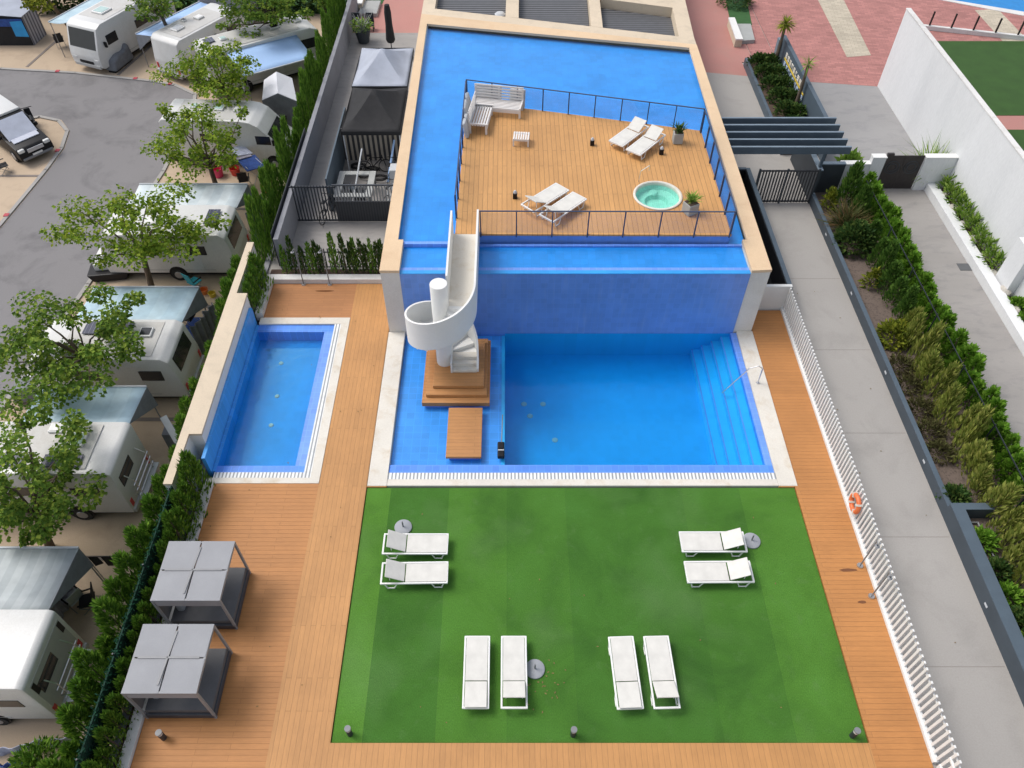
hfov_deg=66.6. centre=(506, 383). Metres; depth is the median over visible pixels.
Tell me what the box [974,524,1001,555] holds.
planter plant
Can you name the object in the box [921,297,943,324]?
hedge shrub
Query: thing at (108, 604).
thuja shrub
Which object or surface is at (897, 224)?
hedge shrub
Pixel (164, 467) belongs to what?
thuja shrub
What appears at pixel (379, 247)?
columnar cypress
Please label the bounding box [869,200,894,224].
hedge shrub
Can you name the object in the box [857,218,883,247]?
conifer shrub
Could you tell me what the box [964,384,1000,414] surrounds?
hedge shrub
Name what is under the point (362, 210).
equipment enclosure
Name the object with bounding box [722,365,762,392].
pool handrail
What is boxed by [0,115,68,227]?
kerb
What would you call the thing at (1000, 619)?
slate planter wall
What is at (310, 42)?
side window
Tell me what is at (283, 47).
motorhome
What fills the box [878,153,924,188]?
iron gate
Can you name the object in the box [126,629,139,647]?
thuja shrub
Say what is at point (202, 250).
side window
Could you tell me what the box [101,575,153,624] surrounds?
thuja shrub
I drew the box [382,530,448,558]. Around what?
sun lounger
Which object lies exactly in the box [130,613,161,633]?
thuja shrub
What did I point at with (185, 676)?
cabana
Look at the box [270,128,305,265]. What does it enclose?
yard fence
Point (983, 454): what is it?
golden cypress
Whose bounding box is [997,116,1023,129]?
garden paving
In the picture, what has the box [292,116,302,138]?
thuja shrub
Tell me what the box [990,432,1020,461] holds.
hedge shrub
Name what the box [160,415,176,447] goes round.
awning side frame
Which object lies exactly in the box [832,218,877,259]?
round bush
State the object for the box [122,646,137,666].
thuja shrub
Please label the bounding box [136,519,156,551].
thuja shrub
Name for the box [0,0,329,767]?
camp ground
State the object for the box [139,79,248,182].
leafy tree
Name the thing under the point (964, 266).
drain cover
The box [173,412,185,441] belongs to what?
thuja shrub
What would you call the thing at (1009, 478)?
hedge shrub
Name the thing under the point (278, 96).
tent
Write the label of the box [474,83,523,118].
pallet sofa
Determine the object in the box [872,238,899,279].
conifer shrub
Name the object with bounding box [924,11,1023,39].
garden railing
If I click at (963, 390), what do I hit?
golden cypress
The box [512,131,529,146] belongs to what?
pallet table
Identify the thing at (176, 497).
thuja shrub
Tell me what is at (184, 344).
rear window
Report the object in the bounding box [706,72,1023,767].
walkway
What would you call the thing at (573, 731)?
bollard light
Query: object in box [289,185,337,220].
yard gate
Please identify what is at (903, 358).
dry bush
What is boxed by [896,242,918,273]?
hedge shrub
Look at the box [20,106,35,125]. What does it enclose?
scooter
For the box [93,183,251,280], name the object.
caravan
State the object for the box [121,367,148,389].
door
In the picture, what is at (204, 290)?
bucket
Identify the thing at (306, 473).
overflow grating
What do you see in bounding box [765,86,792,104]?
planter shrub
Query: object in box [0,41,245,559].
bay divider
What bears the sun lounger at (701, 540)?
on the lawn at (757, 657)
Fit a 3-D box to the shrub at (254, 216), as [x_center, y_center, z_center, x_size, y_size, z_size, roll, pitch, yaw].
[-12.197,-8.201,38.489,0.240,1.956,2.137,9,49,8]
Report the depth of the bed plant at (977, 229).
33.43 m
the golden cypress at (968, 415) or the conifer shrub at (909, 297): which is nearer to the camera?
the golden cypress at (968, 415)
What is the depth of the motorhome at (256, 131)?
41.80 m
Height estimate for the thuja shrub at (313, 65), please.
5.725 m
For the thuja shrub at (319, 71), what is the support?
on the camp ground at (100, 534)
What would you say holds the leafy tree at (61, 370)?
on the camp ground at (100, 534)
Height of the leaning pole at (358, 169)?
1.363 m
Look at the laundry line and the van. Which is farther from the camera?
the van
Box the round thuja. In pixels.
[7,734,62,767]
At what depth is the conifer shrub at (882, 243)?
32.20 m
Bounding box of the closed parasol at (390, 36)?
[384,4,394,47]
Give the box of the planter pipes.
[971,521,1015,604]
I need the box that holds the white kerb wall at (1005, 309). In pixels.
[924,183,1023,356]
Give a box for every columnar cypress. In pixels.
[278,244,292,273]
[285,235,298,273]
[297,245,310,273]
[304,240,318,273]
[311,239,322,272]
[316,243,327,273]
[326,231,340,273]
[337,232,350,273]
[346,240,358,273]
[349,236,360,273]
[356,238,367,273]
[362,242,372,273]
[366,237,376,273]
[372,241,379,273]
[376,238,382,269]
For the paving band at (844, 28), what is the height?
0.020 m
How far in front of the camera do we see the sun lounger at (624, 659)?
21.31 m
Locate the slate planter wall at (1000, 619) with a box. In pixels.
[809,192,1023,706]
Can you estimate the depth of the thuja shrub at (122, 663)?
20.45 m
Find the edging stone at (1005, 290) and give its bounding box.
[1000,285,1011,295]
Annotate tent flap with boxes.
[10,21,28,36]
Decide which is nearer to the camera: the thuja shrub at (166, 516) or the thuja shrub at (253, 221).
the thuja shrub at (166, 516)
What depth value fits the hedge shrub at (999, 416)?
26.14 m
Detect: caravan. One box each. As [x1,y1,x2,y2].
[27,286,207,397]
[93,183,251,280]
[135,1,247,79]
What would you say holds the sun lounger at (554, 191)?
on the terrace building
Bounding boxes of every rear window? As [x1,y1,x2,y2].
[37,652,57,692]
[119,455,133,486]
[172,331,191,370]
[227,215,241,248]
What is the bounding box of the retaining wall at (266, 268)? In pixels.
[107,0,347,767]
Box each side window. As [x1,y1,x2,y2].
[0,701,25,706]
[14,488,29,495]
[69,488,99,496]
[75,371,100,380]
[105,30,117,44]
[134,14,148,27]
[138,371,164,380]
[185,246,206,254]
[199,134,216,141]
[226,24,235,31]
[255,136,270,144]
[300,37,315,48]
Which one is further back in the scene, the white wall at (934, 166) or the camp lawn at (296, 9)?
the camp lawn at (296, 9)
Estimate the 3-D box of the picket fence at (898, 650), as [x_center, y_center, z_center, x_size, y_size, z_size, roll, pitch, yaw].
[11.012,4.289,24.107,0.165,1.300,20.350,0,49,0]
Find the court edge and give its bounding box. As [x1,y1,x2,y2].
[942,0,1023,15]
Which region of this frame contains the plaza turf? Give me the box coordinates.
[726,0,751,24]
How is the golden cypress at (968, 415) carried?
on the planting bed at (878, 310)
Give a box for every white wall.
[837,153,958,190]
[878,8,1023,311]
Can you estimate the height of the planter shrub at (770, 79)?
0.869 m
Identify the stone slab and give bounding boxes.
[358,0,380,16]
[738,24,754,43]
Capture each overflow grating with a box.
[213,324,340,477]
[388,473,775,478]
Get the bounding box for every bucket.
[199,286,207,294]
[208,290,215,297]
[213,165,222,177]
[229,165,239,175]
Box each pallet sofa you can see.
[468,91,492,134]
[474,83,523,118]
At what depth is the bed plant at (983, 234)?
33.11 m
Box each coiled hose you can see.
[351,162,366,168]
[364,166,379,171]
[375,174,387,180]
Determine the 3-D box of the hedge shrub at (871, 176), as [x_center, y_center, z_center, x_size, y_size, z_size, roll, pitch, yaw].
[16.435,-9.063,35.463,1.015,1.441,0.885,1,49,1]
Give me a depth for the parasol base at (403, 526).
24.61 m
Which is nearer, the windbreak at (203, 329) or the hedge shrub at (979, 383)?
the hedge shrub at (979, 383)
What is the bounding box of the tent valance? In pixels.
[0,19,21,26]
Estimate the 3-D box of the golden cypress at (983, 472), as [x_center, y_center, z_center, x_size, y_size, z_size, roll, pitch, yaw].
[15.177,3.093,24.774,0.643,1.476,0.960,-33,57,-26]
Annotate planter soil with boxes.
[114,269,378,767]
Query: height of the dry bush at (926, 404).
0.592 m
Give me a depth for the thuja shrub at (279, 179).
35.04 m
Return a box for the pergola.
[721,117,851,167]
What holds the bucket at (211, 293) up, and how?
on the camp ground at (100, 534)
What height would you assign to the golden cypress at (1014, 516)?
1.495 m
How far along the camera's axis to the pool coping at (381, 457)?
26.40 m
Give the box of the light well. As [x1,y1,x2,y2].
[739,170,785,283]
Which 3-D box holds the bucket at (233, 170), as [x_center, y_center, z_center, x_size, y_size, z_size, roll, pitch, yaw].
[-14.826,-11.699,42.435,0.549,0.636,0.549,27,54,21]
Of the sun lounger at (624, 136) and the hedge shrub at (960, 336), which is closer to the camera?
the hedge shrub at (960, 336)
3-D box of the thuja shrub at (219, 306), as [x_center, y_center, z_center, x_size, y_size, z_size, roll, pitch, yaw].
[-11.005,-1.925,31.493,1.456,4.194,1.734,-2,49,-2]
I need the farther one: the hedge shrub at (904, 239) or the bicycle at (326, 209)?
the bicycle at (326, 209)
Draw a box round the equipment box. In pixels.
[389,163,396,186]
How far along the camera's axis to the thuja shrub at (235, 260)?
32.33 m
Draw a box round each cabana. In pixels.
[121,624,232,718]
[150,541,250,629]
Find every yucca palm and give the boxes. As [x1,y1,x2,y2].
[773,13,795,65]
[795,56,818,102]
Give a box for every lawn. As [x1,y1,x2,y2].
[175,0,346,13]
[331,488,867,742]
[937,41,1023,150]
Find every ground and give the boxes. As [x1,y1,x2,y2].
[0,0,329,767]
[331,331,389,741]
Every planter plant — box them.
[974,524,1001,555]
[988,554,1014,581]
[998,579,1023,606]
[1010,605,1023,632]
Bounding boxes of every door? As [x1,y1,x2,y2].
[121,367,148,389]
[145,11,153,25]
[182,243,205,271]
[213,28,220,33]
[225,131,239,156]
[275,67,285,74]
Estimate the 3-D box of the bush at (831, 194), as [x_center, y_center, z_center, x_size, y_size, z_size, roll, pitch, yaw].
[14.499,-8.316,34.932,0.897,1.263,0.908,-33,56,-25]
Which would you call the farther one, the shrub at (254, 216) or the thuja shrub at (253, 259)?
the shrub at (254, 216)
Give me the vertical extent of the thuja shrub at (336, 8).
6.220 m
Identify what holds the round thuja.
on the camp ground at (100, 534)
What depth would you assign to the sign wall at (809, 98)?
40.95 m
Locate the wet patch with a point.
(847, 570)
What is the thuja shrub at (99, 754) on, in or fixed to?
on the planter soil
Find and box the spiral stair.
[404,209,479,372]
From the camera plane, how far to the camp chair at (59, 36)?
51.83 m
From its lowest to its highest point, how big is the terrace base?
0.400 m
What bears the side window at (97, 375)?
in the caravan at (169, 364)
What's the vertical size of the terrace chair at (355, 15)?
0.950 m
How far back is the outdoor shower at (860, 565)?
23.23 m
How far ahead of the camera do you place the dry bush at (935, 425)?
26.71 m
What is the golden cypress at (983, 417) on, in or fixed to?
on the planting bed at (878, 310)
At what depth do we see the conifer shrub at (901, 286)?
30.61 m
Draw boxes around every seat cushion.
[462,92,470,114]
[462,114,469,137]
[477,83,501,98]
[510,88,525,108]
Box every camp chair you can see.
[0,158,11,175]
[52,33,66,49]
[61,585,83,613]
[77,582,99,615]
[181,273,201,286]
[184,314,199,325]
[236,172,250,186]
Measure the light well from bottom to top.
1.100 m
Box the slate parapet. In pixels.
[738,167,792,290]
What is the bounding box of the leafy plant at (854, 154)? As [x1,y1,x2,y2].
[834,147,863,160]
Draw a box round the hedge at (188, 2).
[39,0,346,14]
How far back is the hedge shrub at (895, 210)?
33.28 m
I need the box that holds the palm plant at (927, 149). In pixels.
[901,134,953,185]
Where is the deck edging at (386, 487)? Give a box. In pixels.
[367,486,794,487]
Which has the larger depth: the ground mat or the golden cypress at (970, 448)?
the ground mat
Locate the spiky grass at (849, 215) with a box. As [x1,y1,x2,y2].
[815,195,883,237]
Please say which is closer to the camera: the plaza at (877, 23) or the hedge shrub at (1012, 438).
the hedge shrub at (1012, 438)
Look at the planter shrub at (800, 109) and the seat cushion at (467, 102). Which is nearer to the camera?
the seat cushion at (467, 102)
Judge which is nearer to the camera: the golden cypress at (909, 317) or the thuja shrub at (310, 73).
the golden cypress at (909, 317)
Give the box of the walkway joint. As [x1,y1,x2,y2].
[790,278,839,278]
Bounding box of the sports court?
[956,0,1023,11]
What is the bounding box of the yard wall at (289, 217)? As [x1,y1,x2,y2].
[273,0,358,268]
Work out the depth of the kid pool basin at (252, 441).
28.60 m
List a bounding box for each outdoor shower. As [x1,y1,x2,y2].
[290,249,305,285]
[318,249,331,285]
[856,540,879,568]
[868,572,892,598]
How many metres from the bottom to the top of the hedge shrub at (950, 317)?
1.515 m
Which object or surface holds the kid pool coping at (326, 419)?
on the kid pool basin at (252, 441)
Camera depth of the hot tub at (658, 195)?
31.14 m
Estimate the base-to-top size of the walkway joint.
0.002 m
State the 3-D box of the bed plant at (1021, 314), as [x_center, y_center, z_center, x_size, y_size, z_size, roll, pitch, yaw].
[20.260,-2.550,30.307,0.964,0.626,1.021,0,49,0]
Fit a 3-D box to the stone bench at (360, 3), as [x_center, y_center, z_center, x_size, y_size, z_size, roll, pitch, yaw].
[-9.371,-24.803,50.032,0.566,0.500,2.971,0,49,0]
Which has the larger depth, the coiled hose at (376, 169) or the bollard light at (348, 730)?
the coiled hose at (376, 169)
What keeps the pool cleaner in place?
on the shallow water
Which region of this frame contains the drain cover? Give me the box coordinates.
[956,263,971,270]
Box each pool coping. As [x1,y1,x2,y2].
[206,318,349,482]
[367,331,797,487]
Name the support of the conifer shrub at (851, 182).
on the planting bed at (878, 310)
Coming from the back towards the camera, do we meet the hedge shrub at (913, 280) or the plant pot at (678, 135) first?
the plant pot at (678, 135)
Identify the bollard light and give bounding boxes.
[155,729,166,740]
[344,725,352,736]
[570,726,576,737]
[849,727,860,738]
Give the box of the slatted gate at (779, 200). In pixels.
[756,169,821,203]
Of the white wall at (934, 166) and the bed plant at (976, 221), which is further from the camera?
the white wall at (934, 166)
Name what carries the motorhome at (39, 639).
on the camp ground at (100, 534)
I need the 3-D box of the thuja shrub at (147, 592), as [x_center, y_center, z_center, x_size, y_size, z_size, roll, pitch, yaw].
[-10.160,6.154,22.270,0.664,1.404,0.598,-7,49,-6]
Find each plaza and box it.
[353,0,423,32]
[685,0,749,75]
[746,0,1023,85]
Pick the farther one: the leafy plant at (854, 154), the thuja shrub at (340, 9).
the thuja shrub at (340, 9)
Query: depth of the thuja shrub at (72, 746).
19.70 m
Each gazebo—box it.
[341,87,407,170]
[352,48,413,87]
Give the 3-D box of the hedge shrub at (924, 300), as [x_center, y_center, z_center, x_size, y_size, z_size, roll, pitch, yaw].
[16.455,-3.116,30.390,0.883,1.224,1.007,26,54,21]
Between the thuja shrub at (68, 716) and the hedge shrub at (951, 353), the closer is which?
the thuja shrub at (68, 716)
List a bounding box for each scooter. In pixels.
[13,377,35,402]
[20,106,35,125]
[106,43,133,72]
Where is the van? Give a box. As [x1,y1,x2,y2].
[0,95,53,161]
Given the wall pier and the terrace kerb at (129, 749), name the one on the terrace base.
the terrace kerb at (129, 749)
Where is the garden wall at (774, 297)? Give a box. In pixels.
[758,284,792,309]
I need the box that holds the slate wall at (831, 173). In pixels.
[790,154,845,199]
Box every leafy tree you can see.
[0,282,146,409]
[0,378,107,547]
[20,0,65,25]
[39,172,231,285]
[125,0,183,25]
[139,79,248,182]
[146,37,261,107]
[215,0,313,38]
[301,0,327,12]
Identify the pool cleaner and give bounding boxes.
[497,414,504,458]
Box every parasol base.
[394,519,411,532]
[527,659,544,678]
[744,533,760,548]
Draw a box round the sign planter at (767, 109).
[743,58,797,154]
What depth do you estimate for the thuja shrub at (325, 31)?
44.00 m
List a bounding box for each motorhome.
[0,385,164,519]
[0,546,103,724]
[48,0,175,69]
[159,99,292,168]
[193,15,327,100]
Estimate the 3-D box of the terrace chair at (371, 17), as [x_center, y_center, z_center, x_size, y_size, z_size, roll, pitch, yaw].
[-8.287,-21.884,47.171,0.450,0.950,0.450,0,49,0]
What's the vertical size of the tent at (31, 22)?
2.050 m
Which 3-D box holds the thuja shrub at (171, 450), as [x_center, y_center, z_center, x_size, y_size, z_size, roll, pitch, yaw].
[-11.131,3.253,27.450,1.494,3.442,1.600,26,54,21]
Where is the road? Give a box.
[0,70,192,404]
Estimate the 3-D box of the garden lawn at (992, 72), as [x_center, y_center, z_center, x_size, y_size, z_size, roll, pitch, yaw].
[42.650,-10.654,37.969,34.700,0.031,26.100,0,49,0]
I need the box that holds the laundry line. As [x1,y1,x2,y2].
[88,556,113,579]
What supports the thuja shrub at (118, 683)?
on the planter soil
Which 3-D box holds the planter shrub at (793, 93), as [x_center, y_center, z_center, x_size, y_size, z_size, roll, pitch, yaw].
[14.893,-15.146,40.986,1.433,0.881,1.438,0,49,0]
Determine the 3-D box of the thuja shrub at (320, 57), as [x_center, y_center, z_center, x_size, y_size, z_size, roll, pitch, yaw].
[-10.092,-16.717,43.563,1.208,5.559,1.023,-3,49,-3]
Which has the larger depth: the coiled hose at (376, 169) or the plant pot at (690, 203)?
the coiled hose at (376, 169)
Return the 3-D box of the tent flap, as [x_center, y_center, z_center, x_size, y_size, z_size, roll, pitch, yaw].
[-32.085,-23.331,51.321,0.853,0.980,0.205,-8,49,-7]
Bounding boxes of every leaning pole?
[352,148,361,200]
[387,140,394,181]
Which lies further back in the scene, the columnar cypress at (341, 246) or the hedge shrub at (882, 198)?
the hedge shrub at (882, 198)
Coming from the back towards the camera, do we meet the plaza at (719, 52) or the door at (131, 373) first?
the plaza at (719, 52)
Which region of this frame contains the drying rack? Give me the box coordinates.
[229,146,263,184]
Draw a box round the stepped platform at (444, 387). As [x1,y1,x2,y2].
[422,339,490,407]
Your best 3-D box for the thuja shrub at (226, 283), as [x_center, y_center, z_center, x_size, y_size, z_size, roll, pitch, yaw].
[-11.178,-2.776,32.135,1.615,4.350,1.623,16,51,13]
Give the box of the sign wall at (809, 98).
[774,35,827,160]
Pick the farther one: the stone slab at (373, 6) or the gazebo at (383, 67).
the stone slab at (373, 6)
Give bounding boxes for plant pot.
[348,6,374,43]
[671,122,688,143]
[682,189,703,216]
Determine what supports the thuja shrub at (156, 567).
on the planter soil
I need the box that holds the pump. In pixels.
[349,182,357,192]
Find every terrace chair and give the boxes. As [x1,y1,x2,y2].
[352,13,359,31]
[366,13,374,31]
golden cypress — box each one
[898,306,924,334]
[899,311,926,350]
[907,320,947,359]
[909,343,941,373]
[913,348,944,392]
[921,360,963,400]
[930,385,966,413]
[932,380,963,426]
[946,402,986,441]
[950,437,992,469]
[952,403,994,452]
[961,444,994,490]
[964,462,994,500]
[973,480,1023,517]
[986,505,1023,542]
[995,522,1023,558]
[1002,541,1023,571]
[1012,559,1023,587]
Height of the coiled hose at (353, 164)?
0.204 m
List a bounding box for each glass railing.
[454,80,466,218]
[466,79,705,128]
[479,210,736,237]
[700,110,736,232]
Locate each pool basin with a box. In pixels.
[212,325,333,473]
[389,333,773,472]
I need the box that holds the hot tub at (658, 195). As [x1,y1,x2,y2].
[633,165,682,210]
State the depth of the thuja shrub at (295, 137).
37.32 m
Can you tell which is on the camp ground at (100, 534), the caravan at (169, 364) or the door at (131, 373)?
the caravan at (169, 364)
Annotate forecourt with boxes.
[811,82,919,160]
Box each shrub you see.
[36,756,75,767]
[54,701,114,749]
[57,737,107,765]
[65,675,125,746]
[68,646,123,722]
[79,756,123,767]
[89,593,151,652]
[92,725,130,759]
[92,744,122,767]
[93,634,118,672]
[99,709,131,739]
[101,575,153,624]
[104,690,138,727]
[109,549,150,618]
[113,675,132,707]
[114,656,131,676]
[122,524,151,563]
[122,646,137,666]
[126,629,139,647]
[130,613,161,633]
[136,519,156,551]
[136,600,165,623]
[139,587,154,616]
[140,492,179,530]
[147,576,157,590]
[150,472,179,538]
[152,563,164,576]
[155,539,167,565]
[158,463,168,493]
[159,509,199,548]
[162,529,185,543]
[168,443,175,461]
[168,489,207,529]
[171,504,200,539]
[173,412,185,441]
[176,449,215,492]
[176,460,210,510]
[176,480,205,514]
[177,394,190,423]
[188,376,198,399]
[204,340,212,360]
[213,297,225,326]
[219,277,232,301]
[227,267,235,281]
[229,253,240,279]
[241,281,263,316]
[243,192,275,265]
[243,271,267,305]
[245,193,265,244]
[247,250,273,290]
[247,265,269,295]
[250,184,272,255]
[257,165,278,222]
[262,159,281,213]
[263,199,275,241]
[271,162,284,201]
[272,125,290,185]
[279,114,296,163]
[279,131,291,185]
[291,128,299,150]
[292,105,306,132]
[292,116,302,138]
[295,92,309,128]
[298,66,314,127]
[303,53,318,104]
[306,49,321,98]
[314,30,327,74]
[314,36,326,77]
[315,59,322,90]
[319,8,333,58]
[320,36,328,71]
[324,13,334,55]
[326,0,338,41]
[330,0,340,36]
[335,0,342,27]
[340,0,345,12]
[746,51,768,69]
[752,61,774,79]
[757,52,781,65]
[758,72,783,92]
[764,63,787,75]
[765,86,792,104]
[772,74,794,87]
[772,99,795,116]
[776,87,800,103]
[783,101,806,116]
[835,158,866,208]
[848,182,873,218]
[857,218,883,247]
[860,171,877,187]
[862,182,885,203]
[865,236,889,267]
[866,193,881,214]
[866,194,888,222]
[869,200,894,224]
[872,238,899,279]
[874,259,903,294]
[878,219,903,240]
[879,205,903,235]
[880,216,898,236]
[882,275,909,309]
[887,225,912,249]
[891,283,919,318]
[896,234,910,260]
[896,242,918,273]
[899,250,923,278]
[902,262,922,281]
[907,270,934,303]
[908,270,927,291]
[915,281,938,306]
[916,291,938,317]
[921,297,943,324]
[922,310,957,345]
[925,303,951,331]
[939,326,956,354]
[940,327,969,362]
[942,342,968,364]
[942,342,980,371]
[953,369,980,400]
[957,352,986,384]
[962,378,986,407]
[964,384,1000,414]
[979,420,1012,452]
[980,410,1007,442]
[982,396,1007,423]
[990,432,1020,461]
[991,443,1023,475]
[992,451,1023,479]
[995,470,1023,496]
[1012,475,1023,507]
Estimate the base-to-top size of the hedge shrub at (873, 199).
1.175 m
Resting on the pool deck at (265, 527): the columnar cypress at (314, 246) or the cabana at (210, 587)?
the cabana at (210, 587)
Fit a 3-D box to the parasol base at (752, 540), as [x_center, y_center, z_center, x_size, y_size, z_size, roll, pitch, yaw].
[7.629,4.789,24.227,0.550,0.360,0.550,0,49,0]
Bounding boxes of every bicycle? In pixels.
[319,193,335,224]
[357,150,389,171]
[384,178,393,200]
[387,156,397,183]
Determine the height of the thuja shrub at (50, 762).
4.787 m
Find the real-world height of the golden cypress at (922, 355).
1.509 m
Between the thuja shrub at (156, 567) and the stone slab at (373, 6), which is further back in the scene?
the stone slab at (373, 6)
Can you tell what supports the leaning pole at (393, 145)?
on the service yard at (316, 231)
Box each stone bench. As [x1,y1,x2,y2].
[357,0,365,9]
[727,17,742,46]
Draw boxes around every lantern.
[513,190,516,198]
[590,137,594,145]
[659,146,663,154]
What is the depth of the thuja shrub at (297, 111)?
38.52 m
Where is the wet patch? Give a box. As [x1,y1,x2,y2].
[317,290,865,603]
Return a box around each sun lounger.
[380,559,447,588]
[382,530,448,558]
[462,636,489,708]
[501,636,527,708]
[520,183,568,216]
[539,192,586,226]
[608,636,643,709]
[609,116,648,150]
[626,124,665,159]
[643,636,680,709]
[679,528,747,556]
[684,557,754,587]
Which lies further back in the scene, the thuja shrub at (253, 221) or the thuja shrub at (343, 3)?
the thuja shrub at (343, 3)
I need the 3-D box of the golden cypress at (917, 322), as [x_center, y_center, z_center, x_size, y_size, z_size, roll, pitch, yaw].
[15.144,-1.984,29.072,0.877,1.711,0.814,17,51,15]
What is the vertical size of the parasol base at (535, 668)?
0.360 m
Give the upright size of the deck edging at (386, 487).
0.200 m
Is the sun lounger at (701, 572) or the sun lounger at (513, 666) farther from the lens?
the sun lounger at (701, 572)
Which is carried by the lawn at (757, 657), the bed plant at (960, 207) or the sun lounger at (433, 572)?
the sun lounger at (433, 572)
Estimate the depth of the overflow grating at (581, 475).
25.90 m
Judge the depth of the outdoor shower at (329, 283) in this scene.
31.49 m
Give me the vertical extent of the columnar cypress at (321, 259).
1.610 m
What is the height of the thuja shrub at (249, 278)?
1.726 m
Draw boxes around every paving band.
[818,0,870,56]
[975,9,1023,40]
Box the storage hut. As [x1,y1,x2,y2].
[198,0,257,23]
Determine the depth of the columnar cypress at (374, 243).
31.81 m
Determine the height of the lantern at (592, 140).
0.350 m
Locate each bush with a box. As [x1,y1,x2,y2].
[715,0,755,11]
[819,186,838,212]
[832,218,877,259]
[857,267,882,290]
[875,317,913,351]
[889,352,915,375]
[896,372,926,396]
[907,394,937,418]
[916,417,948,442]
[925,438,957,464]
[934,482,972,502]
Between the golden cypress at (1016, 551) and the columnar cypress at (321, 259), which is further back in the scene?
the columnar cypress at (321, 259)
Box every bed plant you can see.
[935,172,956,195]
[943,181,961,198]
[943,185,966,205]
[952,190,970,217]
[952,200,973,219]
[955,206,977,229]
[961,211,984,234]
[968,221,987,241]
[970,228,991,250]
[976,244,1001,268]
[977,235,999,256]
[983,249,1006,271]
[1007,296,1023,312]
[1017,310,1023,321]
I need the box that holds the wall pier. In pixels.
[995,237,1023,295]
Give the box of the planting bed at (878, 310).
[815,192,1023,628]
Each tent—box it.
[0,0,46,45]
[262,72,297,126]
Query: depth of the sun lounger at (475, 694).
21.31 m
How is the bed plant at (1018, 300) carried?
on the flower bed at (976, 243)
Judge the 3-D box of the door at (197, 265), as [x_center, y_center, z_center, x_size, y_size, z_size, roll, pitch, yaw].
[-14.400,-5.814,35.898,0.620,1.750,0.012,0,49,0]
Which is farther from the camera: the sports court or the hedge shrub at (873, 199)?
the sports court
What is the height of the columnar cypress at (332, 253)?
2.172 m
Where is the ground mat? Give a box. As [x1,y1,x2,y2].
[186,317,200,339]
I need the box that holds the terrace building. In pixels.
[379,0,771,335]
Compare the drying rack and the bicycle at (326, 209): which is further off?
the drying rack
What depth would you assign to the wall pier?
30.98 m
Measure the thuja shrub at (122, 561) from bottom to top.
4.746 m
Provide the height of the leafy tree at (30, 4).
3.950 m
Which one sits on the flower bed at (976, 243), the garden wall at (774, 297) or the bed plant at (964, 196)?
the bed plant at (964, 196)
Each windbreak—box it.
[0,737,71,755]
[0,758,37,767]
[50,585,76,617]
[189,302,217,354]
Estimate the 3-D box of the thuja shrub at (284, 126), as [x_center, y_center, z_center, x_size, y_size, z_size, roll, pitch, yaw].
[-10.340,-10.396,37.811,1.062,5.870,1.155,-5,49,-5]
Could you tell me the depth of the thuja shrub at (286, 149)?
36.07 m
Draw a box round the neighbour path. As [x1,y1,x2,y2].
[883,189,1023,450]
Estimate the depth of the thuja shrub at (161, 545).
22.63 m
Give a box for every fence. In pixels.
[74,485,182,767]
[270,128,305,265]
[283,248,377,267]
[780,288,961,767]
[866,180,1023,507]
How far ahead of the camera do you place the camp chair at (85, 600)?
25.72 m
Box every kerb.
[0,67,196,216]
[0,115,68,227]
[0,159,168,413]
[116,274,381,767]
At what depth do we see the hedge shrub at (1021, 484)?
24.66 m
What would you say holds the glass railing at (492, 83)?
on the terrace building
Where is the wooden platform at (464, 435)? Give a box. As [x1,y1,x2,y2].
[446,408,482,459]
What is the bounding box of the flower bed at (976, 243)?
[941,188,1016,304]
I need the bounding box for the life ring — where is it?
[848,492,862,514]
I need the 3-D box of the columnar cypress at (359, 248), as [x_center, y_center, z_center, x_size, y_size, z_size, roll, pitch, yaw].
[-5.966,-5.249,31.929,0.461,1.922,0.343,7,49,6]
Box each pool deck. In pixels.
[130,483,318,767]
[264,284,356,317]
[265,284,388,767]
[327,743,876,767]
[751,310,932,767]
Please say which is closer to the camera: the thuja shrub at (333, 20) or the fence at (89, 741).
the fence at (89, 741)
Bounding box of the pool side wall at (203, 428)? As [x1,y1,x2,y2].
[163,242,261,505]
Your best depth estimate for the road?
42.95 m
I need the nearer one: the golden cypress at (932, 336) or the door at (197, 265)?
the golden cypress at (932, 336)
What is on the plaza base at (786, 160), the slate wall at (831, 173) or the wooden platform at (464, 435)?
the slate wall at (831, 173)
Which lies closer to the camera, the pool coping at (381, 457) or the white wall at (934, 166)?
the pool coping at (381, 457)
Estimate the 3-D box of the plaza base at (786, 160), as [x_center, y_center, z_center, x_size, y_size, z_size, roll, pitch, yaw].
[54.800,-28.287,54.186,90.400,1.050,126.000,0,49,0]
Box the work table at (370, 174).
[333,171,376,200]
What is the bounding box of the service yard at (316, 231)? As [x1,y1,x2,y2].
[287,33,417,268]
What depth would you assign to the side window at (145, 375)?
30.59 m
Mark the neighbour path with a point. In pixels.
(962, 294)
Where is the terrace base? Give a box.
[255,251,365,740]
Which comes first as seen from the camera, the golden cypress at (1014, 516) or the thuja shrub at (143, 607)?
the thuja shrub at (143, 607)
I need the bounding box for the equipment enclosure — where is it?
[325,107,402,220]
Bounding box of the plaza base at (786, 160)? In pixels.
[742,7,936,767]

